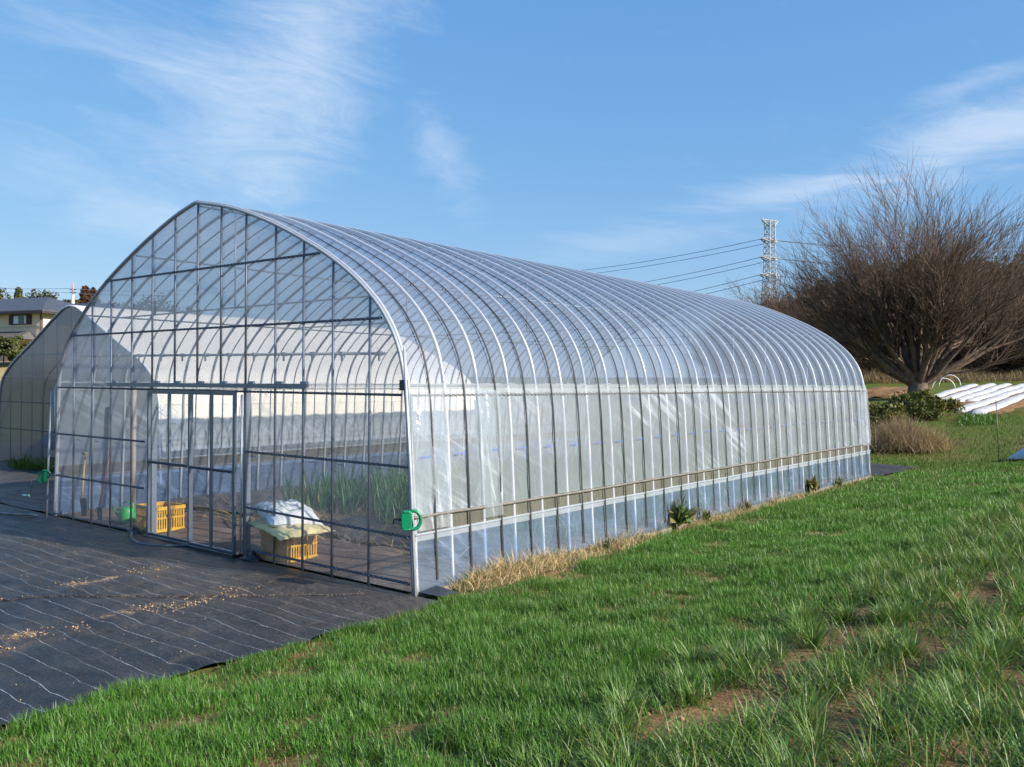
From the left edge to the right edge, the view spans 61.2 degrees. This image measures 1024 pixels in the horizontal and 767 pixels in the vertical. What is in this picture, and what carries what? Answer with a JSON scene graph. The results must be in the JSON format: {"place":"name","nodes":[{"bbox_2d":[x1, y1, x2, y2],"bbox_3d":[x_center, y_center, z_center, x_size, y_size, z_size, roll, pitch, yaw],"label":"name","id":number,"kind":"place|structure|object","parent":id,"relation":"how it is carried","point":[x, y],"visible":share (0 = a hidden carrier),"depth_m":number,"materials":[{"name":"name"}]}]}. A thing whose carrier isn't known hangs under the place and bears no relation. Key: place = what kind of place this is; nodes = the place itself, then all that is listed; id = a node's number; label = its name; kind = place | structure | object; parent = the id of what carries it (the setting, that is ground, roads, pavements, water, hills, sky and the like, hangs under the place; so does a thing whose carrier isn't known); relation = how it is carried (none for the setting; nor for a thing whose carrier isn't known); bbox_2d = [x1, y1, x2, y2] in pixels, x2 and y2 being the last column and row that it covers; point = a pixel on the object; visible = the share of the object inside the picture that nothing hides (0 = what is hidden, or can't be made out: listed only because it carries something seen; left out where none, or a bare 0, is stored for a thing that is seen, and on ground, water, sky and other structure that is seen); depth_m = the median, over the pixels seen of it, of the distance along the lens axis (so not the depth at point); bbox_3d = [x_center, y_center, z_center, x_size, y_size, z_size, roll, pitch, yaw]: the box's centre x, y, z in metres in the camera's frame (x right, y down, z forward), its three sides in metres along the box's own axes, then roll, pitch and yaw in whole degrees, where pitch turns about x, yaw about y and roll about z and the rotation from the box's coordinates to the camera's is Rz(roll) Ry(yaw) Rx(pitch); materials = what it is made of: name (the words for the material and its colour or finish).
{"place":"outdoors","nodes":[
{"label":"outdoors","id":0,"kind":"place"},
{"bbox_2d":[0,361,10,380],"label":"bank","id":1,"kind":"structure","parent":0,"point":[3,368],"depth_m":60.10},
{"bbox_2d":[0,336,13,364],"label":"hedge shrub","id":2,"kind":"object","parent":1,"relation":"on","point":[8,351],"visible":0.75,"depth_m":59.63,"materials":[{"name":"green plant"}]},
{"bbox_2d":[0,334,30,361],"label":"hedge shrub","id":3,"kind":"object","parent":1,"relation":"on","point":[12,343],"visible":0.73,"depth_m":59.72,"materials":[{"name":"green plant"}]},
{"bbox_2d":[0,377,1023,728],"bbox_3d":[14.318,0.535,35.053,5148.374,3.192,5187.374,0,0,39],"label":"ground","id":4,"kind":"structure","parent":0,"point":[598,419],"depth_m":35.97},
{"bbox_2d":[0,287,10,298],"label":"leafy tree","id":5,"kind":"object","parent":4,"relation":"on","point":[2,296],"visible":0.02,"depth_m":128.02,"materials":[{"name":"green plant"}]},
{"bbox_2d":[12,286,23,298],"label":"leafy tree","id":6,"kind":"object","parent":4,"relation":"on","point":[18,293],"visible":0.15,"depth_m":119.73,"materials":[{"name":"green plant"}]},
{"bbox_2d":[0,297,78,360],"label":"house","id":7,"kind":"structure","parent":4,"relation":"on","point":[28,319],"depth_m":69.87,"materials":[{"name":"beige"}]},
{"bbox_2d":[9,314,31,324],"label":"window","id":8,"kind":"structure","parent":7,"relation":"in","point":[13,319],"depth_m":69.80,"materials":[{"name":"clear glass"}]},
{"bbox_2d":[24,288,58,298],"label":"leafy tree","id":9,"kind":"object","parent":4,"relation":"on","point":[46,294],"visible":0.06,"depth_m":118.28,"materials":[{"name":"green plant"}]},
{"bbox_2d":[70,283,75,303],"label":"utility pole","id":10,"kind":"object","parent":4,"relation":"on","point":[72,297],"visible":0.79,"depth_m":99.92,"materials":[{"name":"concrete"}]},
{"bbox_2d":[80,291,226,295],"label":"power cable","id":11,"kind":"object","parent":10,"relation":"attached to","point":[154,295],"visible":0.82,"depth_m":101.80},
{"bbox_2d":[78,285,91,302],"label":"conifer tree","id":12,"kind":"object","parent":4,"relation":"on","point":[85,298],"visible":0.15,"depth_m":115.66,"materials":[{"name":"brown plant"}]},
{"bbox_2d":[90,286,100,302],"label":"conifer tree","id":13,"kind":"object","parent":4,"relation":"on","point":[93,290],"visible":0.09,"depth_m":119.75,"materials":[{"name":"brown plant"}]},
{"bbox_2d":[75,303,125,308],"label":"house","id":14,"kind":"structure","parent":4,"relation":"on","point":[102,305],"depth_m":95.47,"materials":[{"name":"beige"}]},
{"bbox_2d":[126,292,203,313],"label":"leafy tree","id":15,"kind":"object","parent":4,"relation":"on","point":[147,307],"visible":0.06,"depth_m":138.15,"materials":[{"name":"green plant"}]},
{"bbox_2d":[0,504,437,724],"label":"weed sheet","id":16,"kind":"object","parent":4,"relation":"on","point":[87,658],"visible":0.99,"depth_m":7.60,"materials":[{"name":"fabric"}]},
{"bbox_2d":[0,512,38,516],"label":"hose","id":17,"kind":"object","parent":16,"relation":"on","point":[20,514],"visible":1,"depth_m":12.65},
{"bbox_2d":[45,391,52,516],"bbox_3d":[-6.792,1.052,12.699,0.088,1.891,0.033,0,0,-20],"label":"winder pole","id":18,"kind":"object","parent":16,"relation":"on","point":[48,456],"visible":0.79,"depth_m":12.69,"materials":[{"name":"metal"}]},
{"bbox_2d":[22,470,60,496],"bbox_3d":[-6.884,1.456,12.647,0.521,0.396,0.101,0,0,-12],"label":"crank winder","id":19,"kind":"object","parent":18,"relation":"attached to","point":[42,476],"visible":1,"depth_m":12.62,"materials":[{"name":"green plastic"}]},
{"bbox_2d":[1,568,233,646],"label":"soil crumbs","id":20,"kind":"object","parent":16,"relation":"on","point":[133,605],"visible":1,"depth_m":7.56,"materials":[{"name":"brown soil"}]},
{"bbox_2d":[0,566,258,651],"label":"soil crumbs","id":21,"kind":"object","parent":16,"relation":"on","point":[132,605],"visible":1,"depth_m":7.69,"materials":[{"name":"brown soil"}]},
{"bbox_2d":[126,525,144,534],"bbox_3d":[-4.870,1.899,11.210,0.340,0.112,0.160,0,0,39],"label":"plastic scrap","id":22,"kind":"object","parent":16,"relation":"on","point":[135,530],"visible":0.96,"depth_m":11.17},
{"bbox_2d":[130,532,202,546],"bbox_3d":[-4.451,1.934,10.696,1.490,0.045,0.420,0,0,34],"label":"hose","id":23,"kind":"object","parent":16,"relation":"on","point":[156,545],"visible":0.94,"depth_m":10.35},
{"bbox_2d":[1,527,360,700],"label":"soil crumbs","id":24,"kind":"object","parent":16,"relation":"on","point":[133,604],"visible":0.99,"depth_m":8.19,"materials":[{"name":"brown soil"}]},
{"bbox_2d":[141,535,242,557],"bbox_3d":[-3.883,1.951,10.443,2.000,0.038,0.160,0,0,39],"label":"door sill","id":25,"kind":"structure","parent":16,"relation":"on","point":[204,550],"depth_m":10.15,"materials":[{"name":"metal"}]},
{"bbox_2d":[239,551,263,561],"bbox_3d":[-2.902,1.912,9.668,0.306,0.104,0.144,0,0,39],"label":"plastic scrap","id":26,"kind":"object","parent":16,"relation":"on","point":[252,556],"visible":1,"depth_m":9.62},
{"bbox_2d":[5,443,461,481],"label":"bed soil","id":27,"kind":"structure","parent":4,"relation":"on","point":[226,462],"depth_m":21.81,"materials":[{"name":"soil"}]},
{"bbox_2d":[116,429,177,459],"bbox_3d":[-9.235,1.584,22.029,1.800,0.750,0.800,0,0,39],"label":"work table","id":28,"kind":"object","parent":27,"relation":"on","point":[143,431],"visible":0.26,"depth_m":22.25,"materials":[{"name":"metal"}]},
{"bbox_2d":[0,305,476,485],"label":"greenhouse","id":29,"kind":"object","parent":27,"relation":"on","point":[28,382],"visible":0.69,"depth_m":21.01,"materials":[{"name":"white plastic"}]},
{"bbox_2d":[39,428,75,449],"bbox_3d":[-11.498,1.394,21.925,0.700,0.588,0.500,0,0,16],"label":"plastic bag","id":30,"kind":"object","parent":29,"relation":"in","point":[66,442],"visible":0.68,"depth_m":21.77,"materials":[{"name":"plastic"}]},
{"bbox_2d":[0,450,598,514],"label":"weed sheet","id":31,"kind":"object","parent":4,"relation":"on","point":[15,484],"visible":0.47,"depth_m":16.49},
{"bbox_2d":[2,452,33,468],"bbox_3d":[-11.198,1.710,19.668,0.835,0.436,0.844,0,0,-14],"label":"weed clump","id":32,"kind":"object","parent":31,"relation":"on","point":[15,464],"visible":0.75,"depth_m":19.60,"materials":[{"name":"green plant"}]},
{"bbox_2d":[19,454,51,469],"bbox_3d":[-10.704,1.740,19.433,0.870,0.380,0.823,0,0,39],"label":"weed clump","id":33,"kind":"object","parent":31,"relation":"on","point":[25,466],"visible":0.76,"depth_m":19.33,"materials":[{"name":"green plant"}]},
{"bbox_2d":[36,458,69,470],"bbox_3d":[-10.245,1.767,19.155,0.780,0.330,0.815,0,0,-4],"label":"weed clump","id":34,"kind":"object","parent":31,"relation":"on","point":[44,467],"visible":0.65,"depth_m":19.09,"materials":[{"name":"green plant"}]},
{"bbox_2d":[420,585,458,596],"bbox_3d":[-0.684,1.951,8.134,0.300,0.020,0.240,0,0,39],"label":"weed sheet","id":35,"kind":"object","parent":4,"relation":"on","point":[436,590],"visible":0.9,"depth_m":8.14,"materials":[{"name":"black plastic"}]},
{"bbox_2d":[52,200,871,597],"bbox_3d":[0.542,-0.072,15.932,7.669,4.262,14.244,0,0,39],"label":"greenhouse","id":36,"kind":"object","parent":4,"relation":"on","point":[406,384],"visible":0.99,"depth_m":12.02,"materials":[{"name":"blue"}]},
{"bbox_2d":[145,390,192,543],"bbox_3d":[-4.258,1.058,10.729,1.040,1.946,0.067,0,0,39],"label":"door","id":37,"kind":"structure","parent":36,"relation":"in","point":[149,392],"depth_m":10.75,"materials":[{"name":"metal"}]},
{"bbox_2d":[187,391,236,554],"bbox_3d":[-3.509,1.060,10.080,0.960,1.944,0.053,0,0,39],"label":"door","id":38,"kind":"structure","parent":36,"relation":"in","point":[234,424],"depth_m":10.07,"materials":[{"name":"metal"}]},
{"bbox_2d":[393,509,422,530],"bbox_3d":[-0.962,1.261,7.987,0.276,0.204,0.091,0,0,-10],"label":"crank winder","id":39,"kind":"object","parent":36,"relation":"attached to","point":[406,520],"visible":1,"depth_m":7.96,"materials":[{"name":"green plastic"}]},
{"bbox_2d":[64,473,861,591],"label":"bed soil","id":40,"kind":"structure","parent":4,"relation":"on","point":[388,563],"depth_m":10.68,"materials":[{"name":"soil"}]},
{"bbox_2d":[80,452,87,515],"bbox_3d":[-6.298,1.488,12.709,0.212,0.964,0.055,0,0,39],"label":"garden spade","id":41,"kind":"object","parent":40,"relation":"on","point":[83,503],"visible":1,"depth_m":12.69,"materials":[{"name":"brown wood"}]},
{"bbox_2d":[96,451,109,519],"bbox_3d":[-5.815,1.460,12.303,0.374,1.024,0.055,0,0,36],"label":"garden spade","id":42,"kind":"object","parent":40,"relation":"on","point":[99,512],"visible":0.98,"depth_m":12.31,"materials":[{"name":"wood"}]},
{"bbox_2d":[111,500,135,523],"bbox_3d":[-5.423,1.789,12.089,0.320,0.311,0.224,0,0,-23],"label":"watering can","id":43,"kind":"object","parent":40,"relation":"on","point":[123,516],"visible":0.91,"depth_m":12.02,"materials":[{"name":"green plastic"}]},
{"bbox_2d":[132,390,136,506],"bbox_3d":[-5.744,1.023,13.135,0.100,1.901,0.080,0,0,39],"label":"post","id":44,"kind":"object","parent":40,"relation":"on","point":[134,447],"visible":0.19,"depth_m":13.11,"materials":[{"name":"metal"}]},
{"bbox_2d":[135,501,185,532],"bbox_3d":[-4.705,1.783,11.591,0.516,0.330,0.426,0,0,39],"label":"harvest crate","id":45,"kind":"object","parent":40,"relation":"on","point":[177,515],"visible":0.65,"depth_m":11.50,"materials":[{"name":"yellow plastic"}]},
{"bbox_2d":[184,510,252,526],"bbox_3d":[-3.905,1.887,11.960,3.715,0.034,0.401,0,0,42],"label":"hose","id":46,"kind":"object","parent":40,"relation":"on","point":[228,517],"visible":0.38,"depth_m":12.51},
{"bbox_2d":[259,530,317,562],"bbox_3d":[-2.525,1.813,9.801,0.516,0.310,0.426,0,0,39],"label":"harvest crate","id":47,"kind":"object","parent":40,"relation":"on","point":[289,547],"visible":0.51,"depth_m":9.69,"materials":[{"name":"yellow plastic"}]},
{"bbox_2d":[248,518,334,540],"bbox_3d":[-2.488,1.589,9.732,0.660,0.146,0.920,-4,6,-39],"label":"feed sack","id":48,"kind":"object","parent":47,"relation":"on","point":[293,531],"visible":0.7,"depth_m":9.47,"materials":[{"name":"plastic"}]},
{"bbox_2d":[253,499,322,526],"bbox_3d":[-2.570,1.470,9.879,0.600,0.266,0.820,5,4,-32],"label":"feed sack","id":49,"kind":"object","parent":48,"relation":"on","point":[292,506],"visible":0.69,"depth_m":9.67,"materials":[{"name":"plastic"}]},
{"bbox_2d":[142,488,588,564],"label":"dry leaves","id":50,"kind":"object","parent":40,"relation":"on","point":[445,523],"visible":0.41,"depth_m":11.26,"materials":[{"name":"brown plant"}]},
{"bbox_2d":[160,456,599,512],"bbox_3d":[-0.985,1.890,17.818,2.340,0.038,11.970,0,0,39],"label":"weed sheet","id":51,"kind":"object","parent":40,"relation":"on","point":[222,504],"visible":0.13,"depth_m":14.22,"materials":[{"name":"fabric"}]},
{"bbox_2d":[322,515,550,562],"bbox_3d":[-1.190,1.904,10.864,3.330,0.084,1.170,0,0,39],"label":"weed sheet","id":52,"kind":"object","parent":40,"relation":"on","point":[431,545],"visible":0.68,"depth_m":10.50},
{"bbox_2d":[271,436,839,547],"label":"leek rows","id":53,"kind":"object","parent":40,"relation":"on","point":[383,501],"visible":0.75,"depth_m":13.56,"materials":[{"name":"green plant"}]},
{"bbox_2d":[600,538,611,551],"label":"dock plant","id":54,"kind":"object","parent":4,"relation":"on","point":[605,543],"visible":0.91,"depth_m":10.35,"materials":[{"name":"green plant"}]},
{"bbox_2d":[440,475,879,593],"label":"dead grass","id":55,"kind":"structure","parent":4,"relation":"on","point":[501,571],"depth_m":9.33,"materials":[{"name":"plant"}]},
{"bbox_2d":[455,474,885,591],"bbox_3d":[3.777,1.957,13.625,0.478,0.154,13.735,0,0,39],"label":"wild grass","id":56,"kind":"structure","parent":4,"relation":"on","point":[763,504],"depth_m":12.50,"materials":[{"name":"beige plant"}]},
{"bbox_2d":[656,496,704,529],"bbox_3d":[2.328,1.763,11.997,0.709,0.506,0.588,0,0,-3],"label":"dock plant","id":57,"kind":"object","parent":4,"relation":"on","point":[679,514],"visible":0.97,"depth_m":11.94,"materials":[{"name":"green plant"}]},
{"bbox_2d":[700,509,716,521],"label":"dock plant","id":58,"kind":"object","parent":4,"relation":"on","point":[706,515],"visible":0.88,"depth_m":12.51,"materials":[{"name":"green plant"}]},
{"bbox_2d":[679,305,793,377],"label":"tree","id":59,"kind":"object","parent":4,"relation":"on","point":[698,359],"visible":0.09,"depth_m":92.07,"materials":[{"name":"brown plant"}]},
{"bbox_2d":[741,499,754,509],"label":"dock plant","id":60,"kind":"object","parent":4,"relation":"on","point":[748,504],"visible":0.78,"depth_m":13.66,"materials":[{"name":"green plant"}]},
{"bbox_2d":[684,290,814,380],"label":"tree","id":61,"kind":"object","parent":4,"relation":"on","point":[726,362],"visible":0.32,"depth_m":81.58,"materials":[{"name":"brown plant"}]},
{"bbox_2d":[696,274,831,378],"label":"tree","id":62,"kind":"object","parent":4,"relation":"on","point":[757,299],"visible":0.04,"depth_m":89.80,"materials":[{"name":"brown plant"}]},
{"bbox_2d":[615,453,916,474],"bbox_3d":[6.157,2.006,22.477,7.440,0.042,2.880,0,0,39],"label":"weed sheet","id":63,"kind":"object","parent":4,"relation":"on","point":[879,469],"visible":0.21,"depth_m":20.77,"materials":[{"name":"plastic"}]},
{"bbox_2d":[753,219,778,377],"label":"pylon","id":64,"kind":"object","parent":4,"relation":"on","point":[775,222],"visible":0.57,"depth_m":319.30,"materials":[{"name":"metal"}]},
{"bbox_2d":[396,239,759,277],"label":"power cable","id":65,"kind":"object","parent":64,"relation":"attached to","point":[638,262],"visible":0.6,"depth_m":356.82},
{"bbox_2d":[402,243,765,281],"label":"power cable","id":66,"kind":"object","parent":64,"relation":"attached to","point":[649,265],"visible":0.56,"depth_m":360.89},
{"bbox_2d":[409,257,760,298],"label":"power cable","id":67,"kind":"object","parent":64,"relation":"attached to","point":[625,285],"visible":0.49,"depth_m":353.81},
{"bbox_2d":[414,261,766,303],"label":"power cable","id":68,"kind":"object","parent":64,"relation":"attached to","point":[657,284],"visible":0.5,"depth_m":359.11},
{"bbox_2d":[436,274,760,317],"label":"power cable","id":69,"kind":"object","parent":64,"relation":"attached to","point":[628,304],"visible":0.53,"depth_m":375.69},
{"bbox_2d":[446,278,768,322],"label":"power cable","id":70,"kind":"object","parent":64,"relation":"attached to","point":[634,308],"visible":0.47,"depth_m":384.78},
{"bbox_2d":[513,405,1023,472],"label":"mown grass","id":71,"kind":"structure","parent":4,"relation":"on","point":[903,453],"depth_m":29.35,"materials":[{"name":"green plant"}]},
{"bbox_2d":[712,275,869,377],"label":"tree","id":72,"kind":"object","parent":4,"relation":"on","point":[770,307],"visible":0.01,"depth_m":94.09,"materials":[{"name":"brown plant"}]},
{"bbox_2d":[701,276,884,383],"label":"tree","id":73,"kind":"object","parent":4,"relation":"on","point":[753,369],"visible":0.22,"depth_m":79.10,"materials":[{"name":"brown plant"}]},
{"bbox_2d":[737,261,889,378],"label":"tree","id":74,"kind":"object","parent":4,"relation":"on","point":[805,315],"visible":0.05,"depth_m":83.17,"materials":[{"name":"brown plant"}]},
{"bbox_2d":[804,475,829,493],"bbox_3d":[5.580,1.858,15.990,0.560,0.358,0.410,0,0,39],"label":"dock plant","id":75,"kind":"object","parent":4,"relation":"on","point":[813,485],"visible":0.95,"depth_m":15.96,"materials":[{"name":"green plant"}]},
{"bbox_2d":[829,476,845,486],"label":"dock plant","id":76,"kind":"object","parent":4,"relation":"on","point":[839,481],"visible":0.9,"depth_m":17.09,"materials":[{"name":"green plant"}]},
{"bbox_2d":[757,280,918,384],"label":"tree","id":77,"kind":"object","parent":4,"relation":"on","point":[840,357],"visible":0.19,"depth_m":75.83,"materials":[{"name":"brown plant"}]},
{"bbox_2d":[848,400,913,430],"bbox_3d":[13.976,1.346,32.823,2.251,1.464,2.066,0,0,-3],"label":"bamboo shrub","id":78,"kind":"object","parent":4,"relation":"on","point":[874,412],"visible":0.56,"depth_m":32.61,"materials":[{"name":"green plant"}]},
{"bbox_2d":[784,262,983,380],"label":"tree","id":79,"kind":"object","parent":4,"relation":"on","point":[888,351],"visible":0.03,"depth_m":79.96,"materials":[{"name":"brown plant"}]},
{"bbox_2d":[745,149,1023,392],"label":"bare tree","id":80,"kind":"object","parent":4,"relation":"on","point":[945,295],"visible":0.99,"depth_m":47.62,"materials":[{"name":"brown plant"}]},
{"bbox_2d":[833,410,962,454],"bbox_3d":[11.437,1.415,25.775,4.039,1.486,4.371,0,0,39],"label":"brush pile","id":81,"kind":"object","parent":4,"relation":"on","point":[899,432],"visible":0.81,"depth_m":25.30,"materials":[{"name":"beige plant"}]},
{"bbox_2d":[872,390,943,421],"bbox_3d":[16.509,1.155,36.260,2.751,1.783,2.925,0,0,39],"label":"bamboo shrub","id":82,"kind":"object","parent":4,"relation":"on","point":[916,408],"visible":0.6,"depth_m":35.48,"materials":[{"name":"green plant"}]},
{"bbox_2d":[891,425,976,454],"bbox_3d":[12.177,1.587,25.316,2.546,1.061,2.912,0,0,39],"label":"brush pile","id":83,"kind":"object","parent":4,"relation":"on","point":[944,444],"visible":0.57,"depth_m":24.96,"materials":[{"name":"brown plant"}]},
{"bbox_2d":[847,301,1021,375],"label":"tree","id":84,"kind":"object","parent":4,"relation":"on","point":[988,356],"visible":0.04,"depth_m":78.69,"materials":[{"name":"brown plant"}]},
{"bbox_2d":[850,364,1023,383],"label":"dry reeds","id":85,"kind":"object","parent":4,"relation":"on","point":[978,375],"visible":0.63,"depth_m":73.40,"materials":[{"name":"brown plant"}]},
{"bbox_2d":[910,388,965,415],"bbox_3d":[18.444,1.012,38.040,2.305,1.630,2.227,0,0,-3],"label":"bamboo shrub","id":86,"kind":"object","parent":4,"relation":"on","point":[951,402],"visible":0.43,"depth_m":37.48,"materials":[{"name":"green plant"}]},
{"bbox_2d":[956,410,999,425],"bbox_3d":[18.845,1.360,35.027,1.826,0.528,5.387,0,0,29],"label":"vegetable row","id":87,"kind":"object","parent":4,"relation":"on","point":[989,418],"visible":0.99,"depth_m":34.25,"materials":[{"name":"green plant"}]},
{"bbox_2d":[943,263,1023,373],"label":"tree","id":88,"kind":"object","parent":4,"relation":"on","point":[1016,361],"visible":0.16,"depth_m":80.65,"materials":[{"name":"brown plant"}]},
{"bbox_2d":[944,256,1023,373],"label":"tree","id":89,"kind":"object","parent":4,"relation":"on","point":[972,363],"visible":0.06,"depth_m":80.30,"materials":[{"name":"brown plant"}]},
{"bbox_2d":[996,404,998,460],"bbox_3d":[12.492,1.246,22.279,0.097,1.651,0.020,0,0,39],"label":"garden stake","id":90,"kind":"object","parent":4,"relation":"on","point":[997,432],"visible":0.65,"depth_m":22.27,"materials":[{"name":"metal"}]},
{"bbox_2d":[981,277,1023,374],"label":"tree","id":91,"kind":"object","parent":4,"relation":"on","point":[1008,335],"visible":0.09,"depth_m":83.14,"materials":[{"name":"brown plant"}]},
{"bbox_2d":[981,252,1023,290],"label":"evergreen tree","id":92,"kind":"object","parent":4,"relation":"on","point":[1009,269],"visible":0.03,"depth_m":107.34,"materials":[{"name":"green plant"}]},
{"bbox_2d":[1007,448,1023,458],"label":"row tunnel","id":93,"kind":"structure","parent":4,"relation":"on","point":[1019,454],"depth_m":21.97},
{"bbox_2d":[0,466,1023,766],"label":"field soil","id":94,"kind":"structure","parent":0,"point":[722,698],"depth_m":4.83,"materials":[{"name":"soil"}]},
{"bbox_2d":[0,461,1023,766],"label":"young cereal","id":95,"kind":"object","parent":94,"relation":"on","point":[480,629],"visible":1,"depth_m":5.33,"materials":[{"name":"green plant"}]},
{"bbox_2d":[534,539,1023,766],"bbox_3d":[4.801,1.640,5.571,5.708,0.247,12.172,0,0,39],"label":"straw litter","id":96,"kind":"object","parent":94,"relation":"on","point":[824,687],"visible":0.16,"depth_m":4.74,"materials":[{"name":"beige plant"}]},
{"bbox_2d":[0,0,1023,377],"label":"sky","id":97,"kind":"structure","parent":0,"point":[583,135],"materials":[{"name":"blue"}]},
{"bbox_2d":[836,386,931,397],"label":"field soil","id":98,"kind":"structure","parent":0,"point":[882,392],"depth_m":56.52,"materials":[{"name":"soil"}]},
{"bbox_2d":[931,385,1023,414],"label":"field soil","id":99,"kind":"structure","parent":0,"point":[1012,406],"depth_m":44.36,"materials":[{"name":"soil"}]},
{"bbox_2d":[935,384,977,396],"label":"mulch strip","id":100,"kind":"object","parent":99,"relation":"on","point":[950,391],"visible":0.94,"depth_m":57.21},
{"bbox_2d":[941,383,995,399],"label":"mulch strip","id":101,"kind":"object","parent":99,"relation":"on","point":[969,391],"visible":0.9,"depth_m":55.30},
{"bbox_2d":[956,383,1011,401],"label":"mulch strip","id":102,"kind":"object","parent":99,"relation":"on","point":[963,398],"visible":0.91,"depth_m":54.45,"materials":[{"name":"plastic"}]},
{"bbox_2d":[953,386,1023,411],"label":"mulch strip","id":103,"kind":"object","parent":99,"relation":"on","point":[987,401],"visible":0.95,"depth_m":46.22,"materials":[{"name":"plastic"}]},
{"bbox_2d":[965,384,1023,400],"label":"mulch strip","id":104,"kind":"object","parent":99,"relation":"on","point":[984,396],"visible":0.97,"depth_m":52.29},
{"bbox_2d":[969,393,1023,414],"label":"mulch strip","id":105,"kind":"object","parent":99,"relation":"on","point":[1003,403],"visible":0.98,"depth_m":42.20,"materials":[{"name":"plastic"}]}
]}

